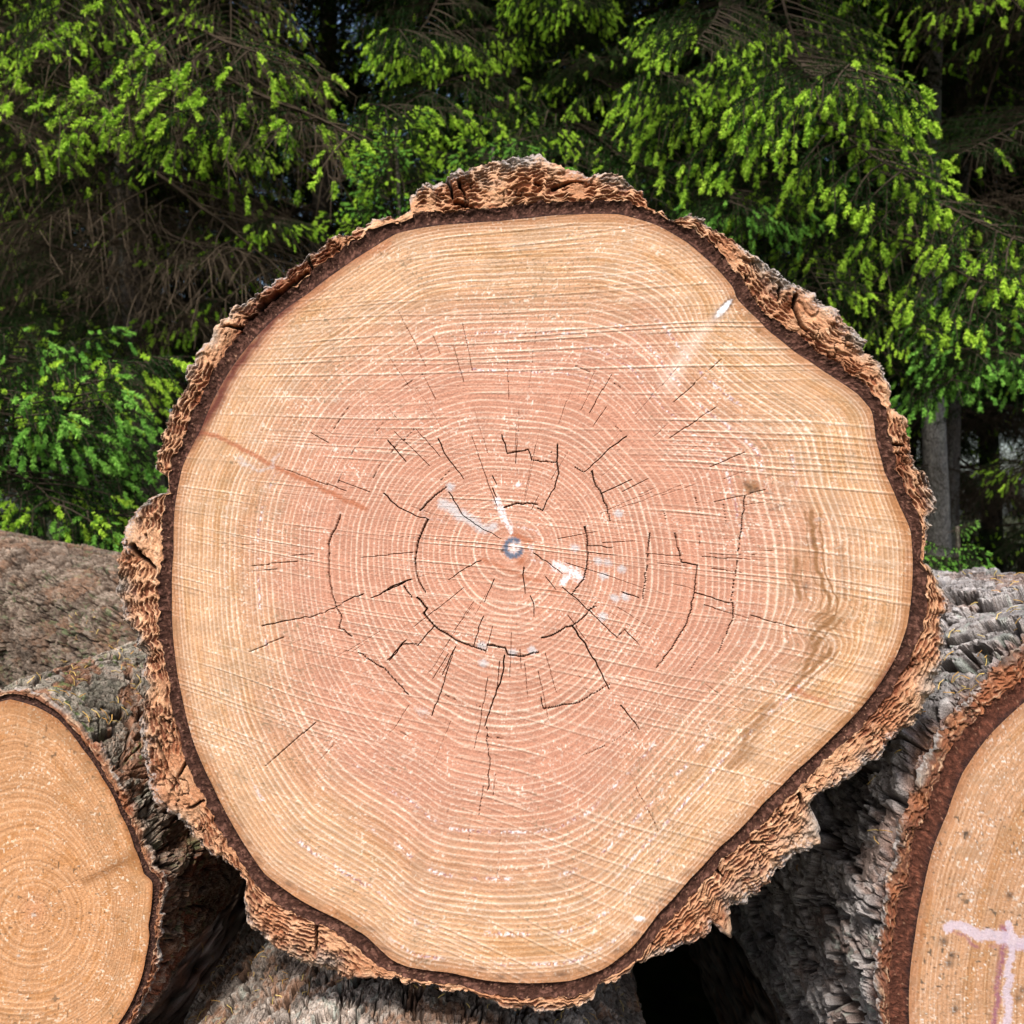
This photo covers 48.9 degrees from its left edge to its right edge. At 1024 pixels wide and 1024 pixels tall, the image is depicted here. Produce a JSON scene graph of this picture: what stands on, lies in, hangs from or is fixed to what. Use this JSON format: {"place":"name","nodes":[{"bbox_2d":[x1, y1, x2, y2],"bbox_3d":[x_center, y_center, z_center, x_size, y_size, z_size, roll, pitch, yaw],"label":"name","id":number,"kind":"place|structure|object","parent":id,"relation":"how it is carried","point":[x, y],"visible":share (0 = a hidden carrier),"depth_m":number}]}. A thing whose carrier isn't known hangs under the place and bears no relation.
{"place":"outdoors","nodes":[
{"label":"outdoors","id":0,"kind":"place"},
{"bbox_2d":[2,516,1022,1023],"bbox_3d":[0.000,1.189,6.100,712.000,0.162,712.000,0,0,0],"label":"ground","id":1,"kind":"structure","parent":0,"point":[668,988],"depth_m":2.79},
{"bbox_2d":[0,211,21,513],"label":"spruce tree","id":2,"kind":"object","parent":1,"relation":"on","point":[5,485],"depth_m":15.68},
{"bbox_2d":[0,1,174,509],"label":"spruce tree","id":3,"kind":"object","parent":1,"relation":"on","point":[88,298],"visible":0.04,"depth_m":9.11},
{"bbox_2d":[0,326,194,552],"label":"spruce tree","id":4,"kind":"object","parent":1,"relation":"on","point":[53,430],"visible":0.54,"depth_m":4.05},
{"bbox_2d":[0,1,273,540],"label":"spruce tree","id":5,"kind":"object","parent":1,"relation":"on","point":[175,279],"visible":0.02,"depth_m":10.17},
{"bbox_2d":[4,4,306,540],"bbox_3d":[-5.048,-5.139,14.225,5.693,13.383,5.719,0,0,0],"label":"spruce tree","id":6,"kind":"object","parent":1,"relation":"on","point":[169,328],"depth_m":13.38},
{"bbox_2d":[0,0,334,543],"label":"spruce tree","id":7,"kind":"object","parent":1,"relation":"on","point":[120,346],"visible":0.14,"depth_m":7.48},
{"bbox_2d":[0,0,379,546],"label":"spruce tree","id":8,"kind":"object","parent":1,"relation":"on","point":[285,175],"visible":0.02,"depth_m":9.68},
{"bbox_2d":[137,879,246,1023],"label":"sawn log","id":9,"kind":"object","parent":1,"relation":"on","point":[173,1005],"visible":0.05,"depth_m":1.97},
{"bbox_2d":[0,640,243,1023],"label":"sawn log","id":10,"kind":"object","parent":9,"relation":"on","point":[119,887],"visible":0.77,"depth_m":1.16},
{"bbox_2d":[0,0,432,505],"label":"spruce tree","id":11,"kind":"object","parent":1,"relation":"on","point":[126,85],"visible":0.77,"depth_m":5.40},
{"bbox_2d":[82,0,498,252],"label":"spruce tree","id":12,"kind":"object","parent":1,"relation":"on","point":[325,207],"visible":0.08,"depth_m":7.94},
{"bbox_2d":[258,51,391,292],"bbox_3d":[-4.034,-5.210,23.856,6.220,13.240,5.602,0,0,0],"label":"spruce tree","id":13,"kind":"object","parent":1,"relation":"on","point":[309,168],"visible":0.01,"depth_m":23.38},
{"bbox_2d":[312,105,443,237],"bbox_3d":[-0.505,-0.218,4.868,1.056,3.076,1.107,0,0,0],"label":"spruce tree","id":14,"kind":"object","parent":1,"relation":"on","point":[375,186],"visible":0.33,"depth_m":4.82},
{"bbox_2d":[184,920,645,1023],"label":"sawn log","id":15,"kind":"object","parent":1,"relation":"on","point":[328,999],"visible":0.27,"depth_m":1.22},
{"bbox_2d":[0,530,137,688],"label":"sawn log","id":16,"kind":"object","parent":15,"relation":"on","point":[47,588],"visible":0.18,"depth_m":2.57},
{"bbox_2d":[116,153,948,1013],"bbox_3d":[0.018,0.070,2.423,0.826,0.850,2.652,0,0,0],"label":"sawn log","id":17,"kind":"object","parent":15,"relation":"on","point":[530,593],"visible":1,"depth_m":1.10},
{"bbox_2d":[27,570,1022,1023],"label":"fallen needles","id":18,"kind":"object","parent":17,"relation":"on","point":[437,988],"visible":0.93,"depth_m":1.25},
{"bbox_2d":[197,0,718,306],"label":"spruce tree","id":19,"kind":"object","parent":1,"relation":"on","point":[307,200],"visible":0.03,"depth_m":9.75},
{"bbox_2d":[425,129,583,182],"bbox_3d":[-0.022,-0.170,4.904,1.189,2.979,1.338,0,0,0],"label":"spruce tree","id":20,"kind":"object","parent":1,"relation":"on","point":[460,161],"visible":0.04,"depth_m":4.83},
{"bbox_2d":[336,26,685,203],"bbox_3d":[0.200,-5.140,14.501,5.481,13.380,5.912,0,0,0],"label":"spruce tree","id":21,"kind":"object","parent":1,"relation":"on","point":[448,163],"depth_m":13.64},
{"bbox_2d":[208,0,891,209],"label":"spruce tree","id":22,"kind":"object","parent":1,"relation":"on","point":[508,111],"visible":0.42,"depth_m":5.78},
{"bbox_2d":[302,0,942,350],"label":"spruce tree","id":23,"kind":"object","parent":1,"relation":"on","point":[583,106],"depth_m":9.05},
{"bbox_2d":[359,0,1023,401],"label":"spruce tree","id":24,"kind":"object","parent":1,"relation":"on","point":[751,96],"visible":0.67,"depth_m":4.63},
{"bbox_2d":[592,2,897,371],"bbox_3d":[3.062,-5.102,14.617,6.125,13.457,5.892,0,0,0],"label":"spruce tree","id":25,"kind":"object","parent":1,"relation":"on","point":[691,146],"depth_m":13.56},
{"bbox_2d":[570,0,1023,521],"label":"spruce tree","id":26,"kind":"object","parent":1,"relation":"on","point":[963,452],"visible":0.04,"depth_m":9.01},
{"bbox_2d":[675,0,1023,571],"bbox_3d":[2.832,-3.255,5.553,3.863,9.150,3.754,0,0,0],"label":"spruce tree","id":27,"kind":"object","parent":1,"relation":"on","point":[1001,362],"visible":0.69,"depth_m":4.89},
{"bbox_2d":[727,567,1023,1023],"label":"sawn log","id":28,"kind":"object","parent":1,"relation":"on","point":[940,796],"visible":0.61,"depth_m":1.15},
{"bbox_2d":[767,21,1023,573],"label":"spruce tree","id":29,"kind":"object","parent":1,"relation":"on","point":[1000,516],"visible":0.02,"depth_m":11.06},
{"bbox_2d":[767,16,1023,572],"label":"spruce tree","id":30,"kind":"object","parent":1,"relation":"on","point":[1008,563],"depth_m":13.19},
{"bbox_2d":[795,0,1023,559],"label":"spruce tree","id":31,"kind":"object","parent":1,"relation":"on","point":[953,432],"visible":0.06,"depth_m":8.33},
{"bbox_2d":[809,11,1023,573],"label":"spruce tree","id":32,"kind":"object","parent":1,"relation":"on","point":[981,537],"visible":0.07,"depth_m":9.91},
{"bbox_2d":[872,9,1023,572],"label":"spruce tree","id":33,"kind":"object","parent":1,"relation":"on","point":[973,163],"visible":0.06,"depth_m":9.50},
{"bbox_2d":[923,520,993,572],"bbox_3d":[1.515,0.675,3.990,0.448,1.290,0.511,0,0,0],"label":"spruce tree","id":34,"kind":"object","parent":1,"relation":"on","point":[951,564],"visible":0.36,"depth_m":3.92},
{"bbox_2d":[914,175,1023,566],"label":"spruce tree","id":35,"kind":"object","parent":1,"relation":"on","point":[1003,453],"depth_m":13.43},
{"bbox_2d":[1,1,1023,515],"label":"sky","id":36,"kind":"structure","parent":0,"point":[338,22]}
]}

